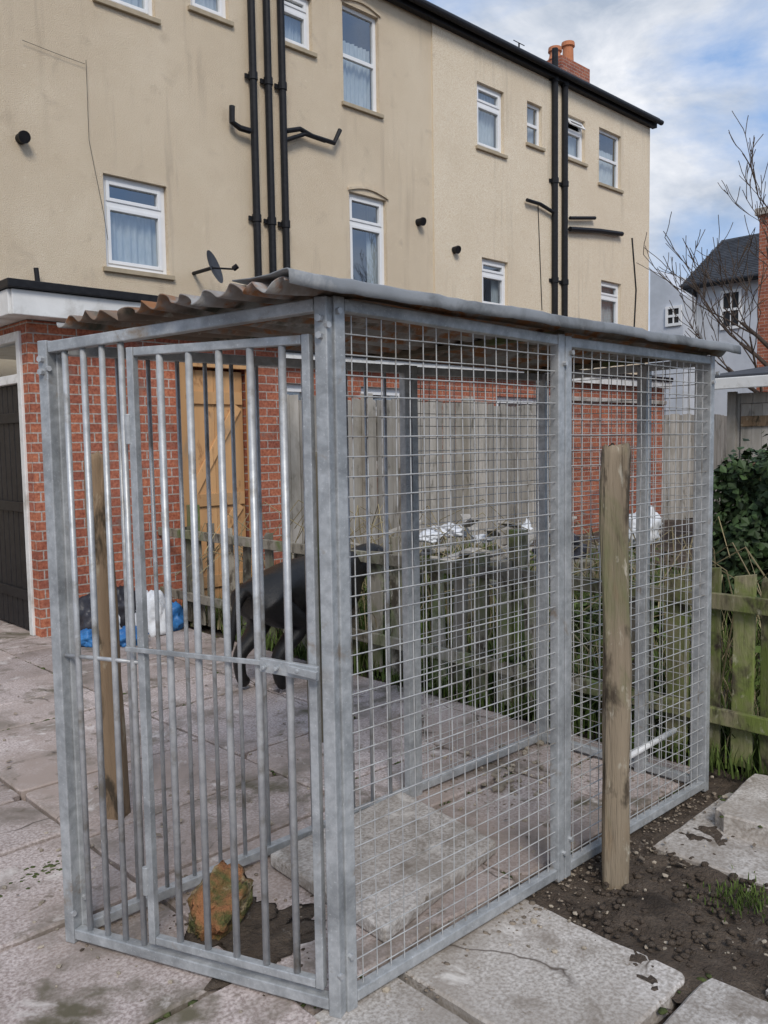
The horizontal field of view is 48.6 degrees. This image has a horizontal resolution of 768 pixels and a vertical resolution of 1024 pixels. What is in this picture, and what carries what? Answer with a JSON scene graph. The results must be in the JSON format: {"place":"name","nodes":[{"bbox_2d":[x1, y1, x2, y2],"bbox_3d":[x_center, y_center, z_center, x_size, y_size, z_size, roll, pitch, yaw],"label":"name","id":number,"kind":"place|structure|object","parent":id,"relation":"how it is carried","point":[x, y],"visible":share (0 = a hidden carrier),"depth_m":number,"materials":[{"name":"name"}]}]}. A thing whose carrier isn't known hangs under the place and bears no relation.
{"place":"outdoors","nodes":[
{"label":"outdoors","id":0,"kind":"place"},
{"bbox_2d":[0,619,689,1023],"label":"paving","id":1,"kind":"structure","parent":0,"point":[32,993],"depth_m":3.35,"materials":[{"name":"concrete"}]},
{"bbox_2d":[79,594,91,629],"bbox_3d":[-2.241,0.795,6.585,0.319,0.355,0.296,-1,5,-3],"label":"rubbish bag","id":2,"kind":"object","parent":1,"relation":"on","point":[85,610],"visible":0.2,"depth_m":6.48,"materials":[{"name":"plastic"}]},
{"bbox_2d":[80,628,92,647],"bbox_3d":[-2.201,0.925,6.294,0.184,0.129,0.216,-5,6,-44],"label":"blue bag","id":3,"kind":"object","parent":1,"relation":"on","point":[86,637],"visible":0.55,"depth_m":6.23,"materials":[{"name":"plastic"}]},
{"bbox_2d":[84,451,130,819],"bbox_3d":[-1.082,0.499,3.316,0.110,1.471,0.084,0,5,8],"label":"wooden post","id":4,"kind":"object","parent":1,"relation":"on","point":[104,627],"visible":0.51,"depth_m":3.29,"materials":[{"name":"brown wood"}]},
{"bbox_2d":[117,585,135,627],"bbox_3d":[-2.130,0.761,6.853,0.339,0.379,0.342,-4,6,-35],"label":"rubbish bag","id":5,"kind":"object","parent":1,"relation":"on","point":[121,602],"visible":0.12,"depth_m":6.75,"materials":[{"name":"plastic"}]},
{"bbox_2d":[119,625,148,646],"bbox_3d":[-1.882,0.907,6.297,0.260,0.155,0.292,0,5,5],"label":"blue bag","id":6,"kind":"object","parent":1,"relation":"on","point":[122,631],"visible":0.2,"depth_m":6.20,"materials":[{"name":"plastic"}]},
{"bbox_2d":[0,278,282,637],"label":"brick outhouse","id":7,"kind":"structure","parent":1,"relation":"on","point":[32,312],"depth_m":6.78,"materials":[{"name":"red brick"}]},
{"bbox_2d":[135,590,165,636],"bbox_3d":[-1.808,0.782,6.618,0.258,0.364,0.246,-5,6,-43],"label":"plastic sack","id":8,"kind":"object","parent":1,"relation":"on","point":[151,613],"visible":0.41,"depth_m":6.55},
{"bbox_2d":[172,601,183,630],"bbox_3d":[-1.698,0.827,6.762,0.235,0.241,0.233,-1,5,-6],"label":"blue bag","id":9,"kind":"object","parent":1,"relation":"on","point":[178,616],"visible":0.38,"depth_m":6.71,"materials":[{"name":"plastic"}]},
{"bbox_2d":[184,897,284,949],"bbox_3d":[-0.467,1.256,2.587,0.346,0.023,0.300,-5,6,-44],"label":"soil pile","id":10,"kind":"object","parent":1,"relation":"on","point":[250,916],"visible":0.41,"depth_m":2.58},
{"bbox_2d":[184,860,259,940],"bbox_3d":[-0.496,1.175,2.581,0.159,0.139,0.253,19,41,19],"label":"rock","id":11,"kind":"object","parent":10,"relation":"on","point":[221,898],"visible":0.77,"depth_m":2.53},
{"bbox_2d":[204,903,326,990],"bbox_3d":[-0.334,1.261,2.498,0.534,0.028,0.265,-5,6,-44],"label":"soil pile","id":12,"kind":"object","parent":1,"relation":"on","point":[281,942],"visible":0.5,"depth_m":2.50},
{"bbox_2d":[230,543,389,689],"bbox_3d":[-0.385,0.623,5.298,1.348,0.794,0.428,-5,6,-42],"label":"black dog","id":13,"kind":"object","parent":1,"relation":"on","point":[273,596],"visible":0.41,"depth_m":4.96},
{"bbox_2d":[304,452,322,742],"bbox_3d":[-0.336,0.433,4.138,0.087,1.449,0.090,0,5,14],"label":"wooden post","id":14,"kind":"object","parent":1,"relation":"on","point":[319,604],"visible":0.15,"depth_m":4.10,"materials":[{"name":"brown wood"}]},
{"bbox_2d":[0,672,756,894],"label":"fallen leaves","id":15,"kind":"object","parent":1,"relation":"on","point":[640,856],"visible":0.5,"depth_m":3.56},
{"bbox_2d":[271,792,495,941],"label":"concrete slab","id":16,"kind":"structure","parent":1,"relation":"on","point":[281,860],"depth_m":2.88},
{"bbox_2d":[0,627,767,1023],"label":"moss","id":17,"kind":"object","parent":1,"relation":"on","point":[660,1011],"visible":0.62,"depth_m":2.92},
{"bbox_2d":[2,659,767,1023],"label":"stones","id":18,"kind":"object","parent":1,"relation":"on","point":[494,789],"visible":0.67,"depth_m":3.25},
{"bbox_2d":[36,267,740,1018],"bbox_3d":[0.222,0.285,2.987,2.485,1.848,0.987,-5,6,-44],"label":"dog kennel","id":19,"kind":"object","parent":1,"relation":"on","point":[330,321],"visible":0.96,"depth_m":2.43,"materials":[{"name":"metal"}]},
{"bbox_2d":[124,334,326,989],"bbox_3d":[-0.428,0.391,2.194,0.603,1.645,0.063,1,5,23],"label":"door","id":20,"kind":"structure","parent":19,"relation":"in","point":[311,671],"depth_m":2.18,"materials":[{"name":"metal"}]},
{"bbox_2d":[631,727,676,758],"bbox_3d":[1.170,1.009,3.711,0.304,0.085,0.026,-4,5,-32],"label":"plastic pipe","id":21,"kind":"object","parent":19,"relation":"attached to","point":[634,753],"visible":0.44,"depth_m":3.69,"materials":[{"name":"white plastic"}]},
{"bbox_2d":[84,747,721,998],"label":"dry dirt","id":22,"kind":"structure","parent":1,"relation":"on","point":[532,902],"depth_m":2.81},
{"bbox_2d":[80,829,767,1012],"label":"soil crumbs","id":23,"kind":"object","parent":1,"relation":"on","point":[675,932],"visible":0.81,"depth_m":2.63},
{"bbox_2d":[188,621,767,1023],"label":"ground","id":24,"kind":"structure","parent":0,"point":[206,628],"depth_m":4.75,"materials":[{"name":"soil"}]},
{"bbox_2d":[0,0,433,399],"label":"wall","id":25,"kind":"structure","parent":24,"relation":"on","point":[168,91],"depth_m":11.21,"materials":[{"name":"paint"}]},
{"bbox_2d":[92,0,160,24],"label":"sill","id":26,"kind":"structure","parent":25,"relation":"attached to","point":[130,11],"depth_m":10.42,"materials":[{"name":"stone"}]},
{"bbox_2d":[109,0,151,15],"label":"frame","id":27,"kind":"object","parent":25,"relation":"attached to","point":[147,7],"visible":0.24,"depth_m":10.66,"materials":[{"name":"white plastic"}]},
{"bbox_2d":[121,0,142,8],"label":"net curtain","id":28,"kind":"object","parent":25,"relation":"hanging from","point":[138,3],"depth_m":10.73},
{"bbox_2d":[110,211,157,266],"bbox_3d":[-3.240,-3.445,10.836,0.823,0.766,0.050,-5,6,-44],"label":"net curtain","id":29,"kind":"object","parent":25,"relation":"attached to","point":[133,239],"visible":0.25,"depth_m":10.87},
{"bbox_2d":[103,175,166,274],"bbox_3d":[-3.161,-3.598,10.738,0.863,1.123,0.074,-5,6,-44],"label":"frame","id":30,"kind":"object","parent":25,"relation":"attached to","point":[156,212],"visible":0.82,"depth_m":10.73,"materials":[{"name":"white plastic"}]},
{"bbox_2d":[103,266,174,280],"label":"sill","id":31,"kind":"structure","parent":25,"relation":"attached to","point":[137,273],"depth_m":10.67,"materials":[{"name":"stone"}]},
{"bbox_2d":[195,0,216,11],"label":"net curtain","id":32,"kind":"object","parent":25,"relation":"attached to","point":[211,4],"depth_m":11.47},
{"bbox_2d":[191,0,225,18],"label":"frame","id":33,"kind":"object","parent":25,"relation":"attached to","point":[221,10],"visible":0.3,"depth_m":11.40,"materials":[{"name":"white plastic"}]},
{"bbox_2d":[187,5,233,26],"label":"sill","id":34,"kind":"structure","parent":25,"relation":"attached to","point":[209,15],"depth_m":11.20,"materials":[{"name":"stone"}]},
{"bbox_2d":[192,250,238,282],"bbox_3d":[-2.235,-3.156,11.004,0.389,0.419,0.752,-5,6,-44],"label":"satellite dish","id":35,"kind":"object","parent":25,"relation":"attached to","point":[215,268],"visible":1,"depth_m":10.97,"materials":[{"name":"metal"}]},
{"bbox_2d":[284,14,301,43],"bbox_3d":[-1.398,-6.980,12.374,0.527,0.516,0.052,-5,6,-44],"label":"net curtain","id":36,"kind":"object","parent":25,"relation":"attached to","point":[293,29],"visible":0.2,"depth_m":12.45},
{"bbox_2d":[284,0,308,49],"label":"frame","id":37,"kind":"object","parent":25,"relation":"attached to","point":[301,14],"visible":0.56,"depth_m":12.35,"materials":[{"name":"white plastic"}]},
{"bbox_2d":[285,41,316,57],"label":"sill","id":38,"kind":"structure","parent":25,"relation":"attached to","point":[300,49],"depth_m":12.24,"materials":[{"name":"stone"}]},
{"bbox_2d":[343,41,369,109],"bbox_3d":[-0.491,-6.772,13.257,0.714,1.003,0.055,-5,6,-44],"label":"net curtain","id":39,"kind":"object","parent":25,"relation":"attached to","point":[356,81],"visible":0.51,"depth_m":13.32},
{"bbox_2d":[342,5,376,111],"bbox_3d":[-0.418,-6.976,13.161,0.754,1.462,0.060,-5,6,-44],"label":"frame","id":40,"kind":"object","parent":25,"relation":"attached to","point":[371,21],"visible":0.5,"depth_m":13.33,"materials":[{"name":"white plastic"}]},
{"bbox_2d":[341,100,383,118],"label":"sill","id":41,"kind":"structure","parent":25,"relation":"attached to","point":[361,109],"depth_m":13.10,"materials":[{"name":"stone"}]},
{"bbox_2d":[352,229,377,283],"bbox_3d":[-0.380,-4.011,13.542,0.755,1.018,0.055,-5,6,-44],"label":"net curtain","id":42,"kind":"object","parent":25,"relation":"attached to","point":[372,259],"visible":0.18,"depth_m":13.70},
{"bbox_2d":[349,193,383,284],"bbox_3d":[-0.302,-4.217,13.441,0.795,1.483,0.074,-5,6,-44],"label":"frame","id":43,"kind":"object","parent":25,"relation":"attached to","point":[377,228],"visible":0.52,"depth_m":13.49,"materials":[{"name":"white plastic"}]},
{"bbox_2d":[348,0,388,199],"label":"arched lintels","id":44,"kind":"object","parent":25,"relation":"attached to","point":[372,9],"visible":1,"depth_m":13.19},
{"bbox_2d":[152,23,613,322],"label":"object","id":45,"kind":"structure","parent":24,"relation":"on","point":[606,144],"depth_m":19.88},
{"bbox_2d":[109,186,151,205],"bbox_3d":[-3.490,-3.620,11.082,1.063,1.323,0.001,-5,6,-44],"label":"window pane","id":46,"kind":"structure","parent":45,"relation":"attached to","point":[129,195],"depth_m":11.19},
{"bbox_2d":[342,20,358,47],"bbox_3d":[-0.743,-6.997,13.500,0.954,1.662,0.001,-5,6,-44],"label":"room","id":47,"kind":"object","parent":45,"relation":"attached to","point":[350,31],"visible":0.2,"depth_m":13.65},
{"bbox_2d":[352,202,366,281],"bbox_3d":[-0.632,-4.240,13.785,0.995,1.683,0.001,-5,6,-44],"label":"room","id":48,"kind":"object","parent":45,"relation":"attached to","point":[359,210],"depth_m":14.00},
{"bbox_2d":[284,0,659,118],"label":"roof","id":49,"kind":"structure","parent":45,"relation":"on","point":[364,34],"depth_m":18.88,"materials":[{"name":"stone"}]},
{"bbox_2d":[386,0,663,128],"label":"gutter","id":50,"kind":"object","parent":49,"relation":"attached to","point":[440,17],"visible":1,"depth_m":15.45,"materials":[{"name":"black paint"}]},
{"bbox_2d":[483,265,487,301],"bbox_3d":[1.638,-4.192,15.932,0.952,1.063,0.001,-5,6,-44],"label":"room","id":51,"kind":"object","parent":45,"relation":"attached to","point":[485,289],"depth_m":16.21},
{"bbox_2d":[547,55,589,82],"bbox_3d":[4.492,-9.965,21.218,1.224,2.204,0.700,-5,6,-44],"label":"chimney stack","id":52,"kind":"object","parent":45,"relation":"attached to","point":[573,67],"visible":0.21,"depth_m":20.81,"materials":[{"name":"red brick"}]},
{"bbox_2d":[548,40,574,60],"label":"chimney pots","id":53,"kind":"object","parent":52,"relation":"on","point":[567,46],"visible":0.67,"depth_m":21.00,"materials":[{"name":"ceramic"}]},
{"bbox_2d":[286,350,672,535],"bbox_3d":[1.403,-1.068,14.217,11.450,2.720,1.350,-5,6,-44],"label":"brick extension","id":54,"kind":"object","parent":24,"relation":"on","point":[293,377],"visible":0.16,"depth_m":13.16,"materials":[{"name":"red brick"}]},
{"bbox_2d":[287,384,300,394],"bbox_3d":[-1.327,-1.158,11.297,0.675,1.250,0.514,-5,6,-44],"label":"window","id":55,"kind":"structure","parent":54,"relation":"in","point":[291,388],"depth_m":11.08,"materials":[{"name":"white plastic"}]},
{"bbox_2d":[361,387,399,468],"bbox_3d":[-0.169,-1.209,12.331,1.100,1.350,0.620,-5,6,-44],"label":"window","id":56,"kind":"structure","parent":54,"relation":"in","point":[390,392],"depth_m":12.26,"materials":[{"name":"white plastic"}]},
{"bbox_2d":[497,397,535,417],"bbox_3d":[2.185,-1.388,14.420,1.200,1.100,0.179,-5,6,-44],"label":"window","id":57,"kind":"structure","parent":54,"relation":"in","point":[498,398],"depth_m":14.35,"materials":[{"name":"white plastic"}]},
{"bbox_2d":[432,23,649,428],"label":"wall","id":58,"kind":"structure","parent":24,"relation":"on","point":[483,209],"depth_m":16.02,"materials":[{"name":"paint"}]},
{"bbox_2d":[15,0,623,394],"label":"drainpipes","id":59,"kind":"object","parent":58,"relation":"attached to","point":[22,137],"visible":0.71,"depth_m":11.97,"materials":[{"name":"black paint"}]},
{"bbox_2d":[23,40,636,326],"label":"cables","id":60,"kind":"object","parent":58,"relation":"attached to","point":[538,218],"visible":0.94,"depth_m":16.41,"materials":[{"name":"black paint"}]},
{"bbox_2d":[478,92,493,147],"bbox_3d":[1.768,-7.046,15.372,0.722,1.062,0.055,-5,6,-44],"label":"net curtain","id":61,"kind":"object","parent":58,"relation":"hanging from","point":[485,130],"visible":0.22,"depth_m":15.45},
{"bbox_2d":[477,84,500,152],"bbox_3d":[1.848,-7.046,15.287,0.762,1.112,0.074,-5,6,-44],"label":"frame","id":62,"kind":"object","parent":58,"relation":"attached to","point":[489,108],"visible":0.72,"depth_m":15.36,"materials":[{"name":"white plastic"}]},
{"bbox_2d":[475,145,507,158],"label":"sill","id":63,"kind":"structure","parent":58,"relation":"attached to","point":[490,151],"depth_m":15.22,"materials":[{"name":"stone"}]},
{"bbox_2d":[482,258,504,304],"bbox_3d":[1.968,-4.170,15.589,0.752,0.863,0.074,-5,6,-44],"label":"frame","id":64,"kind":"object","parent":58,"relation":"attached to","point":[494,275],"visible":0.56,"depth_m":15.63,"materials":[{"name":"white plastic"}]},
{"bbox_2d":[490,279,497,302],"bbox_3d":[1.889,-4.056,15.682,0.712,0.584,0.054,-5,6,-44],"label":"net curtain","id":65,"kind":"object","parent":58,"relation":"attached to","point":[493,291],"visible":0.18,"depth_m":15.82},
{"bbox_2d":[528,110,532,143],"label":"net curtain","id":66,"kind":"object","parent":58,"relation":"hanging from","point":[530,121],"visible":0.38,"depth_m":16.34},
{"bbox_2d":[527,103,538,145],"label":"frame","id":67,"kind":"object","parent":58,"relation":"attached to","point":[535,127],"visible":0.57,"depth_m":16.27,"materials":[{"name":"white plastic"}]},
{"bbox_2d":[568,135,575,156],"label":"net curtain","id":68,"kind":"object","parent":58,"relation":"hanging from","point":[571,145],"visible":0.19,"depth_m":17.32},
{"bbox_2d":[568,117,585,161],"bbox_3d":[3.832,-7.482,17.083,0.637,0.836,0.190,-5,6,-44],"label":"frame","id":69,"kind":"object","parent":58,"relation":"on","point":[573,133],"visible":0.5,"depth_m":17.19,"materials":[{"name":"white plastic"}]},
{"bbox_2d":[599,150,611,185],"bbox_3d":[4.632,-7.295,18.105,0.819,0.768,0.049,-5,6,-44],"label":"net curtain","id":70,"kind":"object","parent":58,"relation":"hanging from","point":[605,172],"visible":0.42,"depth_m":18.21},
{"bbox_2d":[601,287,611,322],"bbox_3d":[4.728,-4.404,18.385,0.756,1.006,0.051,-5,6,-44],"label":"net curtain","id":71,"kind":"object","parent":58,"relation":"hanging from","point":[606,311],"visible":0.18,"depth_m":18.50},
{"bbox_2d":[599,129,617,187],"bbox_3d":[4.706,-7.448,18.014,0.859,1.126,0.060,-5,6,-44],"label":"frame","id":72,"kind":"object","parent":58,"relation":"attached to","point":[614,163],"visible":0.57,"depth_m":18.23,"materials":[{"name":"white plastic"}]},
{"bbox_2d":[601,281,617,323],"bbox_3d":[4.809,-4.403,18.300,0.796,1.056,0.074,-5,6,-44],"label":"frame","id":73,"kind":"object","parent":58,"relation":"attached to","point":[609,297],"visible":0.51,"depth_m":18.39,"materials":[{"name":"white plastic"}]},
{"bbox_2d":[598,182,623,193],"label":"sill","id":74,"kind":"structure","parent":58,"relation":"attached to","point":[610,187],"depth_m":17.93,"materials":[{"name":"stone"}]},
{"bbox_2d":[491,769,767,1002],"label":"soil patch","id":75,"kind":"object","parent":24,"relation":"on","point":[752,978],"visible":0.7,"depth_m":2.65,"materials":[{"name":"soil"}]},
{"bbox_2d":[221,624,767,780],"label":"grass fringe","id":76,"kind":"object","parent":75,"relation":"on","point":[300,653],"depth_m":4.26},
{"bbox_2d":[599,442,631,889],"bbox_3d":[0.756,0.512,2.778,0.106,1.473,0.102,0,5,14],"label":"wooden post","id":77,"kind":"object","parent":75,"relation":"on","point":[614,494],"visible":1,"depth_m":2.74,"materials":[{"name":"wood"}]},
{"bbox_2d":[687,865,767,922],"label":"weeds","id":78,"kind":"object","parent":75,"relation":"on","point":[759,904],"visible":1,"depth_m":2.67,"materials":[{"name":"green plant"}]},
{"bbox_2d":[649,269,757,415],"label":"walls","id":79,"kind":"structure","parent":24,"relation":"on","point":[663,292],"depth_m":28.48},
{"bbox_2d":[665,305,681,326],"bbox_3d":[9.669,-6.549,28.391,0.057,0.660,0.571,-5,6,-44],"label":"window","id":80,"kind":"structure","parent":79,"relation":"attached to","point":[679,315],"depth_m":28.38,"materials":[{"name":"white plastic"}]},
{"bbox_2d":[668,308,678,323],"bbox_3d":[9.683,-6.550,28.404,0.016,0.480,0.391,-5,6,-44],"label":"pane","id":81,"kind":"object","parent":80,"relation":"attached to","point":[670,312],"visible":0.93,"depth_m":28.42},
{"bbox_2d":[679,273,758,337],"bbox_3d":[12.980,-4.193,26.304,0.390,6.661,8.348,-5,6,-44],"label":"gutter","id":82,"kind":"object","parent":79,"relation":"attached to","point":[745,277],"visible":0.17,"depth_m":27.88,"materials":[{"name":"black paint"}]},
{"bbox_2d":[681,233,758,289],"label":"roof","id":83,"kind":"structure","parent":79,"relation":"attached to","point":[752,260],"depth_m":29.22,"materials":[{"name":"tile"}]},
{"bbox_2d":[720,288,741,329],"bbox_3d":[11.426,-6.670,27.990,0.057,1.268,0.703,-5,6,-44],"label":"window","id":84,"kind":"structure","parent":79,"relation":"attached to","point":[722,301],"depth_m":27.96,"materials":[{"name":"white plastic"}]},
{"bbox_2d":[723,292,738,325],"bbox_3d":[11.440,-6.671,28.003,0.016,1.088,0.523,-5,6,-44],"label":"pane","id":85,"kind":"object","parent":84,"relation":"attached to","point":[726,305],"visible":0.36,"depth_m":28.02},
{"bbox_2d":[756,214,767,391],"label":"walls","id":86,"kind":"structure","parent":24,"relation":"on","point":[762,332],"depth_m":19.46,"materials":[{"name":"red brick"}]},
{"bbox_2d":[206,518,759,769],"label":"garden ground","id":87,"kind":"structure","parent":0,"point":[678,534],"depth_m":11.21,"materials":[{"name":"soil"}]},
{"bbox_2d":[179,362,251,598],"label":"wooden gate","id":88,"kind":"structure","parent":87,"relation":"on","point":[200,438],"depth_m":7.58,"materials":[{"name":"brown wood"}]},
{"bbox_2d":[287,393,549,557],"bbox_3d":[0.456,-0.443,10.781,5.612,2.050,0.170,-5,6,-44],"label":"close board fence","id":89,"kind":"object","parent":87,"relation":"on","point":[295,446],"visible":0.21,"depth_m":11.03,"materials":[{"name":"grey wood"}]},
{"bbox_2d":[241,621,665,728],"bbox_3d":[0.115,0.808,5.261,0.537,0.486,3.537,-5,6,-44],"label":"climbing ivy","id":90,"kind":"object","parent":87,"relation":"on","point":[512,659],"visible":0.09,"depth_m":4.36,"materials":[{"name":"green plant"}]},
{"bbox_2d":[158,505,767,774],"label":"picket fence","id":91,"kind":"object","parent":87,"relation":"on","point":[745,604],"visible":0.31,"depth_m":4.51,"materials":[{"name":"green wood"}]},
{"bbox_2d":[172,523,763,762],"bbox_3d":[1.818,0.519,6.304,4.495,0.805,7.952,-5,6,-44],"label":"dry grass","id":92,"kind":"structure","parent":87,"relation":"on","point":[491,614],"depth_m":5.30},
{"bbox_2d":[176,532,760,769],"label":"grass","id":93,"kind":"structure","parent":87,"relation":"on","point":[727,732],"depth_m":5.38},
{"bbox_2d":[175,499,767,694],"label":"bramble canes","id":94,"kind":"object","parent":87,"relation":"on","point":[575,565],"visible":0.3,"depth_m":6.11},
{"bbox_2d":[629,505,662,544],"bbox_3d":[2.158,0.106,7.069,0.314,0.327,0.247,1,5,22],"label":"plastic sack","id":95,"kind":"object","parent":94,"relation":"on","point":[657,524],"visible":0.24,"depth_m":7.01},
{"bbox_2d":[350,514,662,574],"bbox_3d":[1.610,0.341,8.080,1.683,1.047,6.039,3,6,38],"label":"scrap timber","id":96,"kind":"object","parent":87,"relation":"on","point":[470,527],"visible":0.3,"depth_m":6.97,"materials":[{"name":"grey wood"}]},
{"bbox_2d":[419,529,442,542],"bbox_3d":[0.369,0.191,6.904,0.229,0.096,0.279,-1,5,-3],"label":"plastic sheet","id":97,"kind":"object","parent":96,"relation":"on","point":[434,539],"visible":0.73,"depth_m":6.80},
{"bbox_2d":[431,522,469,537],"bbox_3d":[0.606,0.154,7.530,0.341,0.118,0.632,-2,5,-11],"label":"plastic sheet","id":98,"kind":"object","parent":96,"relation":"on","point":[458,529],"visible":0.48,"depth_m":7.38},
{"bbox_2d":[532,533,586,559],"bbox_3d":[1.441,0.276,6.937,0.370,0.220,0.433,4,6,45],"label":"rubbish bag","id":99,"kind":"object","parent":96,"relation":"on","point":[577,551],"visible":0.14,"depth_m":6.88,"materials":[{"name":"plastic"}]},
{"bbox_2d":[384,554,634,634],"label":"stacked pallets","id":100,"kind":"object","parent":87,"relation":"on","point":[578,564],"visible":0.08,"depth_m":6.39,"materials":[{"name":"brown wood"}]},
{"bbox_2d":[358,543,691,667],"bbox_3d":[0.850,0.587,6.721,2.792,0.699,3.714,-5,6,-44],"label":"bramble bush","id":101,"kind":"object","parent":87,"relation":"on","point":[594,619],"visible":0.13,"depth_m":5.25,"materials":[{"name":"green plant"}]},
{"bbox_2d":[468,636,760,724],"bbox_3d":[1.532,0.875,4.555,2.414,0.438,1.111,2,5,33],"label":"nettle patch","id":102,"kind":"object","parent":87,"relation":"on","point":[757,648],"visible":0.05,"depth_m":4.49,"materials":[{"name":"green plant"}]},
{"bbox_2d":[572,401,663,533],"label":"garden wall","id":103,"kind":"structure","parent":87,"relation":"on","point":[594,454],"depth_m":13.44,"materials":[{"name":"red brick"}]},
{"bbox_2d":[549,396,666,404],"bbox_3d":[3.634,-1.796,13.764,3.253,0.067,0.320,-5,6,-44],"label":"wall coping","id":104,"kind":"object","parent":103,"relation":"on","point":[585,399],"depth_m":13.50,"materials":[{"name":"grey concrete"}]},
{"bbox_2d":[662,414,726,519],"bbox_3d":[6.881,-0.961,16.824,5.540,1.919,0.020,-5,6,-44],"label":"timber fence","id":105,"kind":"object","parent":87,"relation":"on","point":[720,432],"visible":0.25,"depth_m":15.40,"materials":[{"name":"grey wood"}]},
{"bbox_2d":[636,111,767,391],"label":"bare tree","id":106,"kind":"object","parent":87,"relation":"on","point":[747,347],"visible":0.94,"depth_m":14.59,"materials":[{"name":"brown plant"}]},
{"bbox_2d":[712,430,767,637],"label":"ivy hedge","id":107,"kind":"object","parent":87,"relation":"on","point":[745,495],"visible":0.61,"depth_m":6.02,"materials":[{"name":"green plant"}]},
{"bbox_2d":[313,774,767,1023],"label":"concrete path","id":108,"kind":"structure","parent":0,"point":[572,981],"depth_m":2.31,"materials":[{"name":"concrete"}]},
{"bbox_2d":[427,0,767,330],"label":"sky","id":109,"kind":"structure","parent":0,"point":[687,64],"materials":[{"name":"blue"}]},
{"bbox_2d":[715,366,767,552],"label":"garden shed","id":110,"kind":"structure","parent":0,"point":[747,415],"depth_m":9.90,"materials":[{"name":"grey wood"}]},
{"bbox_2d":[739,403,767,552],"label":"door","id":111,"kind":"structure","parent":110,"relation":"in","point":[754,434],"depth_m":9.89,"materials":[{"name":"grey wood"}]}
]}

